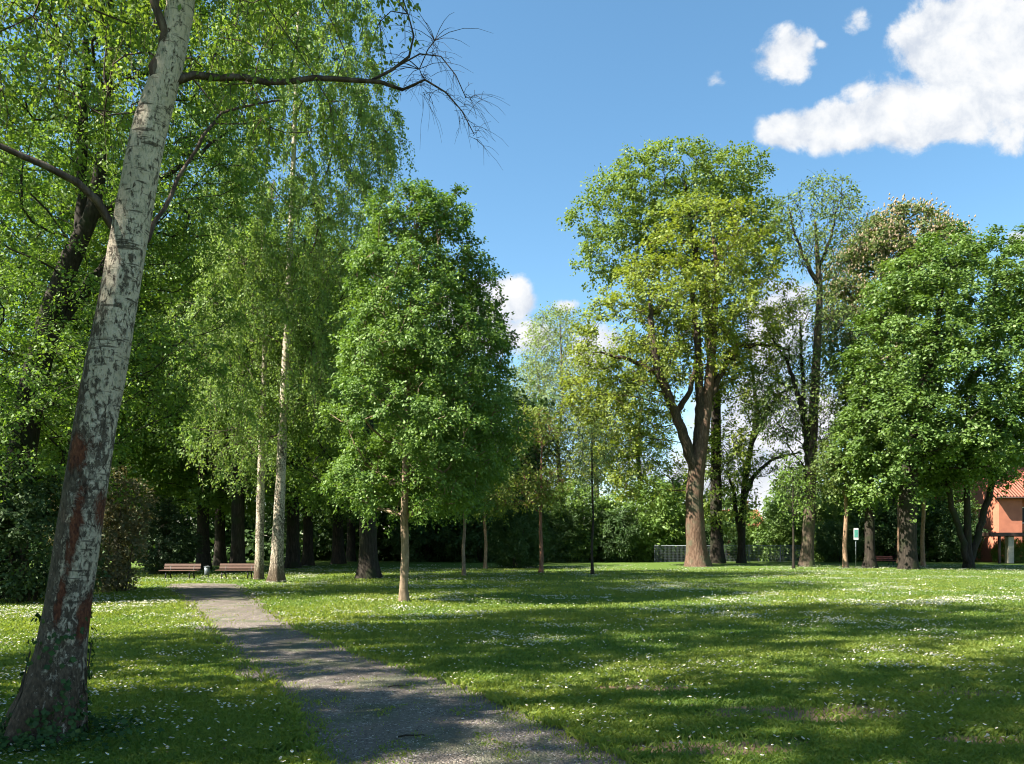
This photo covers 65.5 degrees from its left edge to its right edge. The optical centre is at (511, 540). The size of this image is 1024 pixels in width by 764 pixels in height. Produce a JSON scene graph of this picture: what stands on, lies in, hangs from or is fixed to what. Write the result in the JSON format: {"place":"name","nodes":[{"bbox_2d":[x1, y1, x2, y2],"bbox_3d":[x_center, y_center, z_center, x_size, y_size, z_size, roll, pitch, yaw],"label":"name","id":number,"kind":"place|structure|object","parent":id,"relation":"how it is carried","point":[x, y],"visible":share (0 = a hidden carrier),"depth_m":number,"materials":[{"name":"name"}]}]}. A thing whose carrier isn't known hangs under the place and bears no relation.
{"place":"outdoors","nodes":[
{"label":"outdoors","id":0,"kind":"place"},
{"bbox_2d":[167,583,640,763],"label":"gravel path","id":1,"kind":"structure","parent":0,"point":[226,592],"depth_m":7.72,"materials":[{"name":"grey gravel"}]},
{"bbox_2d":[398,734,423,737],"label":"fallen twig","id":2,"kind":"object","parent":1,"relation":"on","point":[408,735],"visible":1,"depth_m":6.39,"materials":[{"name":"brown wood"}]},
{"bbox_2d":[0,545,1023,763],"bbox_3d":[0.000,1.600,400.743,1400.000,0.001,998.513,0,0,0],"label":"lawn","id":3,"kind":"structure","parent":0,"point":[389,564],"depth_m":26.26,"materials":[{"name":"green plant"}]},
{"bbox_2d":[0,83,109,481],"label":"woodland tree","id":4,"kind":"object","parent":3,"relation":"on","point":[61,196],"visible":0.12,"depth_m":36.56,"materials":[{"name":"green plant"}]},
{"bbox_2d":[0,453,110,603],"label":"rhododendron","id":5,"kind":"object","parent":3,"relation":"on","point":[30,514],"visible":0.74,"depth_m":20.11,"materials":[{"name":"green plant"}]},
{"bbox_2d":[43,464,162,592],"bbox_3d":[-13.246,-0.193,25.201,4.178,4.494,2.659,0,0,17],"label":"dull shrub","id":6,"kind":"object","parent":3,"relation":"on","point":[117,577],"visible":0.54,"depth_m":24.86,"materials":[{"name":"green plant"}]},
{"bbox_2d":[0,78,207,513],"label":"woodland tree","id":7,"kind":"object","parent":3,"relation":"on","point":[66,372],"visible":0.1,"depth_m":40.19,"materials":[{"name":"green plant"}]},
{"bbox_2d":[0,109,222,568],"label":"woodland tree","id":8,"kind":"object","parent":3,"relation":"on","point":[130,465],"visible":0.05,"depth_m":44.40,"materials":[{"name":"green plant"}]},
{"bbox_2d":[54,226,252,563],"bbox_3d":[-25.005,-10.379,56.024,14.425,24.073,12.958,0,0,-9],"label":"woodland tree","id":9,"kind":"object","parent":3,"relation":"on","point":[159,450],"depth_m":55.05,"materials":[{"name":"green plant"}]},
{"bbox_2d":[0,0,334,598],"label":"woodland tree","id":10,"kind":"object","parent":3,"relation":"on","point":[59,305],"visible":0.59,"depth_m":22.71,"materials":[{"name":"green plant"}]},
{"bbox_2d":[135,495,206,574],"bbox_3d":[-16.634,-0.070,38.526,3.352,4.414,2.997,0,0,0],"label":"yew bush","id":11,"kind":"object","parent":3,"relation":"on","point":[165,538],"visible":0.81,"depth_m":38.07,"materials":[{"name":"green plant"}]},
{"bbox_2d":[159,564,200,578],"bbox_3d":[-13.993,1.287,33.567,1.550,0.639,0.667,0,0,0],"label":"park bench","id":12,"kind":"object","parent":3,"relation":"on","point":[171,567],"visible":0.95,"depth_m":33.79,"materials":[{"name":"brown wood"}]},
{"bbox_2d":[204,565,209,577],"bbox_3d":[-13.104,1.320,34.200,0.265,0.560,0.265,0,0,-40],"label":"litter bin","id":13,"kind":"object","parent":3,"relation":"on","point":[206,570],"visible":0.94,"depth_m":34.11,"materials":[{"name":"metal"}]},
{"bbox_2d":[117,210,297,569],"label":"woodland tree","id":14,"kind":"object","parent":3,"relation":"on","point":[204,558],"visible":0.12,"depth_m":42.63,"materials":[{"name":"green plant"}]},
{"bbox_2d":[141,186,303,565],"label":"woodland tree","id":15,"kind":"object","parent":3,"relation":"on","point":[219,556],"depth_m":51.69,"materials":[{"name":"green plant"}]},
{"bbox_2d":[105,89,350,571],"bbox_3d":[-14.671,-10.442,41.023,14.135,24.184,10.851,0,0,0],"label":"woodland tree","id":16,"kind":"object","parent":3,"relation":"on","point":[237,550],"visible":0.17,"depth_m":40.05,"materials":[{"name":"green plant"}]},
{"bbox_2d":[215,564,253,578],"bbox_3d":[-11.698,1.287,33.867,1.660,0.639,0.667,0,0,0],"label":"park bench","id":17,"kind":"object","parent":3,"relation":"on","point":[236,566],"visible":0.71,"depth_m":34.09,"materials":[{"name":"brown wood"}]},
{"bbox_2d":[183,213,314,579],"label":"birch tree","id":18,"kind":"object","parent":3,"relation":"on","point":[259,542],"visible":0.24,"depth_m":32.86,"materials":[{"name":"green plant"}]},
{"bbox_2d":[0,0,508,746],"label":"birch tree","id":19,"kind":"object","parent":3,"relation":"on","point":[80,520],"visible":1,"depth_m":6.39,"materials":[{"name":"green plant"}]},
{"bbox_2d":[0,611,164,759],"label":"ivy plant","id":20,"kind":"object","parent":19,"relation":"attached to","point":[23,741],"visible":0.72,"depth_m":6.19,"materials":[{"name":"green plant"}]},
{"bbox_2d":[0,381,565,560],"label":"wood","id":21,"kind":"object","parent":3,"relation":"on","point":[322,546],"visible":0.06,"depth_m":65.33,"materials":[{"name":"green plant"}]},
{"bbox_2d":[163,0,417,581],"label":"birch tree","id":22,"kind":"object","parent":3,"relation":"on","point":[297,267],"visible":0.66,"depth_m":29.65,"materials":[{"name":"green plant"}]},
{"bbox_2d":[201,207,402,567],"bbox_3d":[-12.425,-8.816,46.898,12.543,20.933,11.268,0,0,0],"label":"woodland tree","id":23,"kind":"object","parent":3,"relation":"on","point":[292,558],"visible":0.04,"depth_m":46.65,"materials":[{"name":"green plant"}]},
{"bbox_2d":[229,219,393,565],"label":"woodland tree","id":24,"kind":"object","parent":3,"relation":"on","point":[308,556],"visible":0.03,"depth_m":51.74,"materials":[{"name":"green plant"}]},
{"bbox_2d":[287,246,414,563],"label":"woodland tree","id":25,"kind":"object","parent":3,"relation":"on","point":[338,554],"visible":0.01,"depth_m":55.66,"materials":[{"name":"green plant"}]},
{"bbox_2d":[313,307,401,561],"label":"woodland tree","id":26,"kind":"object","parent":3,"relation":"on","point":[350,556],"visible":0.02,"depth_m":61.73,"materials":[{"name":"green plant"}]},
{"bbox_2d":[241,216,529,578],"bbox_3d":[-5.582,-5.925,35.371,12.711,15.149,9.710,0,0,-35],"label":"linden tree","id":27,"kind":"object","parent":3,"relation":"on","point":[368,567],"visible":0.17,"depth_m":33.64,"materials":[{"name":"green plant"}]},
{"bbox_2d":[376,316,459,559],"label":"woodland tree","id":28,"kind":"object","parent":3,"relation":"on","point":[402,419],"visible":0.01,"depth_m":65.65,"materials":[{"name":"green plant"}]},
{"bbox_2d":[382,492,459,561],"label":"hedge shrub","id":29,"kind":"object","parent":3,"relation":"on","point":[428,539],"visible":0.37,"depth_m":60.18,"materials":[{"name":"green plant"}]},
{"bbox_2d":[308,177,539,601],"bbox_3d":[-2.130,-3.969,21.038,5.734,11.245,5.679,0,0,20],"label":"linden tree","id":30,"kind":"object","parent":3,"relation":"on","point":[438,442],"visible":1,"depth_m":20.14,"materials":[{"name":"green plant"}]},
{"bbox_2d":[394,305,496,559],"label":"woodland tree","id":31,"kind":"object","parent":3,"relation":"on","point":[431,418],"visible":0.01,"depth_m":61.47,"materials":[{"name":"green plant"}]},
{"bbox_2d":[422,501,488,560],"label":"hedge shrub","id":32,"kind":"object","parent":3,"relation":"on","point":[431,550],"visible":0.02,"depth_m":63.86,"materials":[{"name":"green plant"}]},
{"bbox_2d":[439,442,506,575],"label":"young tree","id":33,"kind":"object","parent":3,"relation":"on","point":[473,512],"visible":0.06,"depth_m":36.92,"materials":[{"name":"green plant"}]},
{"bbox_2d":[438,498,522,562],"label":"hedge shrub","id":34,"kind":"object","parent":3,"relation":"on","point":[474,542],"visible":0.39,"depth_m":59.01,"materials":[{"name":"green plant"}]},
{"bbox_2d":[467,453,518,568],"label":"young tree","id":35,"kind":"object","parent":3,"relation":"on","point":[497,506],"visible":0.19,"depth_m":45.90,"materials":[{"name":"green plant"}]},
{"bbox_2d":[0,564,1023,763],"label":"daisies","id":36,"kind":"object","parent":3,"relation":"on","point":[633,590],"visible":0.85,"depth_m":16.66,"materials":[{"name":"white plant"}]},
{"bbox_2d":[487,491,552,567],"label":"shrub","id":37,"kind":"object","parent":3,"relation":"on","point":[513,540],"visible":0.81,"depth_m":47.20,"materials":[{"name":"green plant"}]},
{"bbox_2d":[486,400,572,572],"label":"young tree","id":38,"kind":"object","parent":3,"relation":"on","point":[544,489],"visible":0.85,"depth_m":39.62,"materials":[{"name":"green plant"}]},
{"bbox_2d":[495,482,574,560],"bbox_3d":[1.663,-1.341,63.792,8.388,7.636,6.470,0,0,39],"label":"hedge shrub","id":39,"kind":"object","parent":3,"relation":"on","point":[535,491],"visible":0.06,"depth_m":62.72,"materials":[{"name":"green plant"}]},
{"bbox_2d":[494,301,582,489],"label":"slender tree","id":40,"kind":"object","parent":3,"relation":"on","point":[531,359],"visible":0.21,"depth_m":71.46,"materials":[{"name":"green plant"}]},
{"bbox_2d":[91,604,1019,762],"bbox_3d":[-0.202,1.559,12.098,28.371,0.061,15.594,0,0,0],"label":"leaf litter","id":41,"kind":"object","parent":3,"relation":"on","point":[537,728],"visible":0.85,"depth_m":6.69,"materials":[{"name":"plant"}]},
{"bbox_2d":[524,502,593,562],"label":"hedge shrub","id":42,"kind":"object","parent":3,"relation":"on","point":[556,542],"visible":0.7,"depth_m":59.05,"materials":[{"name":"green plant"}]},
{"bbox_2d":[507,300,618,489],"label":"slender tree","id":43,"kind":"object","parent":3,"relation":"on","point":[553,390],"visible":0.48,"depth_m":67.12,"materials":[{"name":"green plant"}]},
{"bbox_2d":[544,478,622,561],"bbox_3d":[5.546,-1.048,62.020,6.195,7.787,8.239,0,0,41],"label":"hedge shrub","id":44,"kind":"object","parent":3,"relation":"on","point":[554,512],"visible":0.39,"depth_m":59.83,"materials":[{"name":"green plant"}]},
{"bbox_2d":[569,413,617,574],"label":"young tree","id":45,"kind":"object","parent":3,"relation":"on","point":[592,460],"visible":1,"depth_m":37.91,"materials":[{"name":"green plant"}]},
{"bbox_2d":[534,327,654,558],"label":"slender tree","id":46,"kind":"object","parent":3,"relation":"on","point":[580,440],"visible":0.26,"depth_m":65.02,"materials":[{"name":"green plant"}]},
{"bbox_2d":[586,501,644,561],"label":"hedge shrub","id":47,"kind":"object","parent":3,"relation":"on","point":[623,546],"visible":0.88,"depth_m":59.48,"materials":[{"name":"green plant"}]},
{"bbox_2d":[581,379,687,517],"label":"slender tree","id":48,"kind":"object","parent":3,"relation":"on","point":[643,458],"visible":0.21,"depth_m":68.84,"materials":[{"name":"green plant"}]},
{"bbox_2d":[595,475,685,561],"bbox_3d":[10.108,-1.260,62.984,8.899,8.410,6.691,0,0,-34],"label":"hedge shrub","id":49,"kind":"object","parent":3,"relation":"on","point":[642,555],"visible":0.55,"depth_m":61.83,"materials":[{"name":"green plant"}]},
{"bbox_2d":[636,480,706,560],"bbox_3d":[13.092,-1.154,65.975,6.443,8.098,8.569,0,0,21],"label":"hedge shrub","id":50,"kind":"object","parent":3,"relation":"on","point":[681,535],"visible":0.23,"depth_m":63.66,"materials":[{"name":"green plant"}]},
{"bbox_2d":[556,134,797,563],"bbox_3d":[11.811,-13.455,56.989,17.359,30.231,10.395,0,0,0],"label":"oak tree","id":51,"kind":"object","parent":3,"relation":"on","point":[634,196],"visible":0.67,"depth_m":56.05,"materials":[{"name":"green plant"}]},
{"bbox_2d":[551,189,812,566],"bbox_3d":[10.648,-9.914,49.822,15.439,23.209,11.460,0,0,-20],"label":"oak tree","id":52,"kind":"object","parent":3,"relation":"on","point":[662,373],"visible":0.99,"depth_m":49.53,"materials":[{"name":"green plant"}]},
{"bbox_2d":[656,473,755,558],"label":"hedge shrub","id":53,"kind":"object","parent":3,"relation":"on","point":[724,497],"visible":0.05,"depth_m":68.65,"materials":[{"name":"green plant"}]},
{"bbox_2d":[704,513,748,560],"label":"hedge shrub","id":54,"kind":"object","parent":3,"relation":"on","point":[729,549],"visible":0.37,"depth_m":62.87,"materials":[{"name":"green plant"}]},
{"bbox_2d":[654,545,800,561],"bbox_3d":[16.696,0.940,60.040,11.904,1.320,0.090,0,0,0],"label":"wire fence","id":55,"kind":"object","parent":3,"relation":"on","point":[749,553],"visible":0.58,"depth_m":60.01,"materials":[{"name":"metal"}]},
{"bbox_2d":[732,530,757,559],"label":"hedge shrub","id":56,"kind":"object","parent":3,"relation":"on","point":[749,544],"visible":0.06,"depth_m":67.39,"materials":[{"name":"green plant"}]},
{"bbox_2d":[706,338,820,562],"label":"sparse tree","id":57,"kind":"object","parent":3,"relation":"on","point":[741,552],"visible":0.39,"depth_m":57.79,"materials":[{"name":"green plant"}]},
{"bbox_2d":[733,496,802,560],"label":"hedge shrub","id":58,"kind":"object","parent":3,"relation":"on","point":[764,534],"visible":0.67,"depth_m":63.08,"materials":[{"name":"green plant"}]},
{"bbox_2d":[757,485,823,559],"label":"hedge shrub","id":59,"kind":"object","parent":3,"relation":"on","point":[816,517],"visible":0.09,"depth_m":66.47,"materials":[{"name":"green plant"}]},
{"bbox_2d":[768,454,816,568],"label":"young tree","id":60,"kind":"object","parent":3,"relation":"on","point":[793,515],"visible":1,"depth_m":45.95,"materials":[{"name":"green plant"}]},
{"bbox_2d":[756,465,841,558],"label":"hedge shrub","id":61,"kind":"object","parent":3,"relation":"on","point":[766,500],"visible":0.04,"depth_m":72.50,"materials":[{"name":"green plant"}]},
{"bbox_2d":[734,170,885,566],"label":"ash tree","id":62,"kind":"object","parent":3,"relation":"on","point":[808,425],"visible":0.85,"depth_m":49.47,"materials":[{"name":"green plant"}]},
{"bbox_2d":[814,520,849,561],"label":"hedge shrub","id":63,"kind":"object","parent":3,"relation":"on","point":[816,554],"visible":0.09,"depth_m":61.67,"materials":[{"name":"green plant"}]},
{"bbox_2d":[803,410,873,567],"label":"young tree","id":64,"kind":"object","parent":3,"relation":"on","point":[832,462],"visible":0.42,"depth_m":47.70,"materials":[{"name":"green plant"}]},
{"bbox_2d":[814,518,863,562],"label":"hedge shrub","id":65,"kind":"object","parent":3,"relation":"on","point":[822,540],"visible":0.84,"depth_m":59.45,"materials":[{"name":"green plant"}]},
{"bbox_2d":[854,528,857,567],"bbox_3d":[20.096,0.425,46.513,0.270,2.350,0.081,0,0,0],"label":"park sign","id":66,"kind":"object","parent":3,"relation":"on","point":[855,534],"visible":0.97,"depth_m":46.48,"materials":[{"name":"metal"}]},
{"bbox_2d":[815,482,918,561],"bbox_3d":[28.490,-1.260,63.997,8.899,8.410,6.691,0,0,8],"label":"hedge shrub","id":67,"kind":"object","parent":3,"relation":"on","point":[834,515],"visible":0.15,"depth_m":63.40,"materials":[{"name":"green plant"}]},
{"bbox_2d":[816,361,922,567],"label":"maple tree","id":68,"kind":"object","parent":3,"relation":"on","point":[869,560],"visible":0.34,"depth_m":47.23,"materials":[{"name":"green plant"}]},
{"bbox_2d":[819,478,940,557],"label":"hedge shrub","id":69,"kind":"object","parent":3,"relation":"on","point":[881,487],"depth_m":70.38,"materials":[{"name":"green plant"}]},
{"bbox_2d":[876,556,897,565],"bbox_3d":[23.762,1.287,51.067,1.700,0.639,0.667,0,0,-7],"label":"park bench","id":70,"kind":"object","parent":3,"relation":"on","point":[879,557],"visible":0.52,"depth_m":51.31,"materials":[{"name":"red wood"}]},
{"bbox_2d":[877,439,902,562],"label":"young tree","id":71,"kind":"object","parent":3,"relation":"on","point":[897,516],"visible":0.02,"depth_m":57.96,"materials":[{"name":"brown plant"}]},
{"bbox_2d":[848,496,937,561],"bbox_3d":[29.664,-0.973,62.085,7.339,6.682,5.662,0,0,-9],"label":"hedge shrub","id":72,"kind":"object","parent":3,"relation":"on","point":[892,520],"visible":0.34,"depth_m":60.67,"materials":[{"name":"green plant"}]},
{"bbox_2d":[803,193,988,561],"bbox_3d":[30.015,-12.765,61.961,13.584,28.849,10.536,0,0,0],"label":"chestnut tree","id":73,"kind":"object","parent":3,"relation":"on","point":[886,243],"visible":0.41,"depth_m":60.25,"materials":[{"name":"green plant"}]},
{"bbox_2d":[897,439,938,566],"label":"young tree","id":74,"kind":"object","parent":3,"relation":"on","point":[922,549],"visible":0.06,"depth_m":49.90,"materials":[{"name":"brown plant"}]},
{"bbox_2d":[829,219,1023,569],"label":"maple tree","id":75,"kind":"object","parent":3,"relation":"on","point":[917,413],"visible":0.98,"depth_m":43.43,"materials":[{"name":"green plant"}]},
{"bbox_2d":[917,485,981,561],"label":"hedge shrub","id":76,"kind":"object","parent":3,"relation":"on","point":[932,550],"visible":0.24,"depth_m":60.80,"materials":[{"name":"green plant"}]},
{"bbox_2d":[917,498,989,561],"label":"hedge shrub","id":77,"kind":"object","parent":3,"relation":"on","point":[947,548],"visible":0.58,"depth_m":59.64,"materials":[{"name":"green plant"}]},
{"bbox_2d":[899,400,1023,567],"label":"maple tree","id":78,"kind":"object","parent":3,"relation":"on","point":[968,550],"visible":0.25,"depth_m":46.65,"materials":[{"name":"green plant"}]},
{"bbox_2d":[934,467,1023,561],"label":"red house","id":79,"kind":"structure","parent":3,"relation":"on","point":[1005,514],"depth_m":60.31,"materials":[{"name":"paint"}]},
{"bbox_2d":[1022,507,1023,522],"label":"window","id":80,"kind":"structure","parent":79,"relation":"in","point":[1022,507],"depth_m":61.79,"materials":[{"name":"black glass"}]},
{"bbox_2d":[972,533,1023,562],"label":"carport","id":81,"kind":"object","parent":3,"relation":"on","point":[1009,547],"visible":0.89,"depth_m":56.74,"materials":[{"name":"beige paint"}]},
{"bbox_2d":[990,537,1017,562],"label":"hedge shrub","id":82,"kind":"object","parent":3,"relation":"on","point":[994,555],"visible":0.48,"depth_m":58.42,"materials":[{"name":"green plant"}]},
{"bbox_2d":[1000,239,1023,406],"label":"maple tree","id":83,"kind":"object","parent":3,"relation":"on","point":[1017,367],"visible":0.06,"depth_m":60.66,"materials":[{"name":"green plant"}]},
{"bbox_2d":[1014,537,1023,562],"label":"hedge shrub","id":84,"kind":"object","parent":3,"relation":"on","point":[1019,549],"visible":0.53,"depth_m":58.32,"materials":[{"name":"green plant"}]},
{"bbox_2d":[0,0,1023,535],"label":"sky","id":85,"kind":"structure","parent":0,"point":[917,99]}
]}

